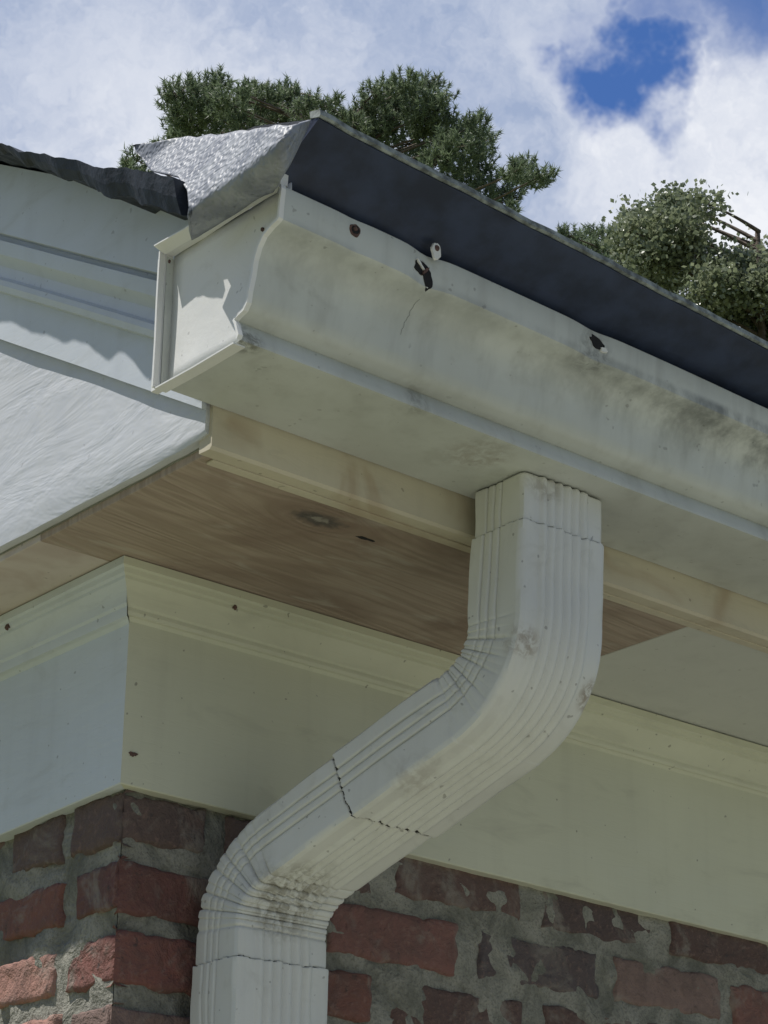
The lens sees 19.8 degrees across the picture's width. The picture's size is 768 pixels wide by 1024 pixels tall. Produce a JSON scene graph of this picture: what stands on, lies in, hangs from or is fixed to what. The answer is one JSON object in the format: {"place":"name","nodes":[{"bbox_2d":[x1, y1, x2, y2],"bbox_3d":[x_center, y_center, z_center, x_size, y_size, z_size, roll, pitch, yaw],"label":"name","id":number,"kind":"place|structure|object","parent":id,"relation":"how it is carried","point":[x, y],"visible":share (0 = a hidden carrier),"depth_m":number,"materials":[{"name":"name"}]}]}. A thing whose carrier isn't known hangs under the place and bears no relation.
{"place":"outdoors","nodes":[
{"label":"outdoors","id":0,"kind":"place"},
{"bbox_2d":[0,534,109,615],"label":"soffit","id":1,"kind":"structure","parent":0,"point":[33,568],"depth_m":2.15,"materials":[{"name":"beige wood"}]},
{"bbox_2d":[0,556,128,841],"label":"frieze gable","id":2,"kind":"structure","parent":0,"point":[63,658],"depth_m":2.18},
{"bbox_2d":[0,790,134,1023],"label":"brickwork gable","id":3,"kind":"structure","parent":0,"point":[98,826],"depth_m":2.11,"materials":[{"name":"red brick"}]},
{"bbox_2d":[41,451,686,655],"bbox_3d":[0.001,0.067,2.184,0.635,0.008,0.268,19,-29,-37],"label":"soffit plywood","id":4,"kind":"object","parent":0,"point":[195,514],"visible":0.62,"depth_m":2.11,"materials":[{"name":"brown wood"}]},
{"bbox_2d":[356,536,374,541],"bbox_3d":[-0.018,0.025,2.074,0.025,0.001,0.006,19,-29,-37],"label":"knot chip","id":5,"kind":"object","parent":4,"relation":"on","point":[364,538],"visible":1,"depth_m":2.07,"materials":[{"name":"black wood"}]},
{"bbox_2d":[0,0,767,293],"label":"sky","id":6,"kind":"structure","parent":0,"point":[624,97],"materials":[{"name":"white"}]},
{"bbox_2d":[591,627,767,746],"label":"soffit painted","id":7,"kind":"object","parent":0,"point":[694,677],"visible":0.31,"depth_m":2.46,"materials":[{"name":"beige paint"}]},
{"label":"ground","id":8,"kind":"structure","parent":0,"visible":0},
{"bbox_2d":[112,606,128,1003],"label":"wall","id":9,"kind":"structure","parent":8,"relation":"on","point":[120,855],"depth_m":2.08,"materials":[{"name":"red brick"}]},
{"bbox_2d":[120,556,767,946],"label":"frieze eave","id":10,"kind":"object","parent":9,"relation":"attached to","point":[252,706],"visible":0.72,"depth_m":2.34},
{"bbox_2d":[0,448,198,554],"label":"soffit backing","id":11,"kind":"object","parent":10,"relation":"on","point":[170,464],"visible":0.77,"depth_m":2.02,"materials":[{"name":"brown wood"}]},
{"bbox_2d":[0,339,209,552],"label":"gable board","id":12,"kind":"object","parent":11,"relation":"on","point":[74,439],"visible":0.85,"depth_m":2.07,"materials":[{"name":"paint"}]},
{"bbox_2d":[199,404,767,646],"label":"fascia board","id":13,"kind":"object","parent":11,"relation":"attached to","point":[254,446],"visible":0.34,"depth_m":2.02,"materials":[{"name":"beige wood"}]},
{"bbox_2d":[0,164,206,409],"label":"rake trim","id":14,"kind":"structure","parent":13,"relation":"attached to","point":[78,271],"depth_m":2.10,"materials":[{"name":"paint"}]},
{"bbox_2d":[151,174,767,603],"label":"rain gutter","id":15,"kind":"object","parent":13,"relation":"attached to","point":[283,306],"visible":0.98,"depth_m":1.94,"materials":[{"name":"paint"}]},
{"bbox_2d":[246,120,305,130],"bbox_3d":[2.605,0.637,4.000,7.165,0.115,0.192,19,-29,-37],"label":"roof underlay","id":16,"kind":"object","parent":15,"relation":"on","point":[284,124],"visible":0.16,"depth_m":1.84,"materials":[{"name":"paper"}]},
{"bbox_2d":[0,143,245,223],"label":"roof shingles","id":17,"kind":"object","parent":16,"relation":"on","point":[153,192],"visible":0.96,"depth_m":1.97,"materials":[{"name":"paper"}]},
{"bbox_2d":[132,120,310,239],"bbox_3d":[-0.161,-0.316,1.904,0.051,0.201,0.344,14,-27,-29],"label":"roof membrane flap","id":18,"kind":"object","parent":16,"relation":"on","point":[225,176],"visible":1,"depth_m":1.82,"materials":[{"name":"silver metal"}]},
{"bbox_2d":[285,117,767,408],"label":"eave flashing","id":19,"kind":"object","parent":16,"relation":"on","point":[337,169],"visible":0.74,"depth_m":1.94,"materials":[{"name":"black metal"}]},
{"bbox_2d":[310,109,767,348],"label":"eave shingle edge","id":20,"kind":"object","parent":19,"relation":"attached to","point":[432,172],"visible":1,"depth_m":1.92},
{"bbox_2d":[190,472,603,1023],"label":"downspout","id":21,"kind":"object","parent":15,"relation":"attached to","point":[498,706],"visible":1,"depth_m":2.01,"materials":[{"name":"paint"}]},
{"bbox_2d":[206,459,767,653],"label":"fascia backing strip","id":22,"kind":"object","parent":13,"relation":"attached to","point":[390,522],"visible":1,"depth_m":2.04,"materials":[{"name":"beige wood"}]},
{"bbox_2d":[129,751,137,756],"bbox_3d":[-0.238,0.231,2.089,0.012,0.005,0.002,19,-29,-37],"label":"board nail","id":23,"kind":"object","parent":10,"relation":"on","point":[132,754],"visible":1,"depth_m":2.09,"materials":[{"name":"brown metal"}]},
{"bbox_2d":[116,62,562,212],"bbox_3d":[-0.982,2.473,25.013,6.312,18.583,2.386,1,-23,0],"label":"pine tree","id":24,"kind":"object","parent":8,"relation":"on","point":[211,107],"visible":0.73,"depth_m":27.73,"materials":[{"name":"green plant"}]},
{"bbox_2d":[107,789,767,1023],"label":"brickwork eave","id":25,"kind":"object","parent":8,"relation":"on","point":[159,965],"visible":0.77,"depth_m":2.28,"materials":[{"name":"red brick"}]},
{"bbox_2d":[555,220,632,271],"bbox_3d":[3.412,3.799,26.238,2.092,17.157,2.725,-11,-25,24],"label":"pine tree","id":26,"kind":"object","parent":8,"relation":"on","point":[591,242],"visible":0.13,"depth_m":28.80,"materials":[{"name":"green plant"}]},
{"bbox_2d":[597,178,767,341],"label":"oak tree","id":27,"kind":"object","parent":8,"relation":"on","point":[668,244],"visible":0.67,"depth_m":25.26,"materials":[{"name":"green plant"}]}
]}

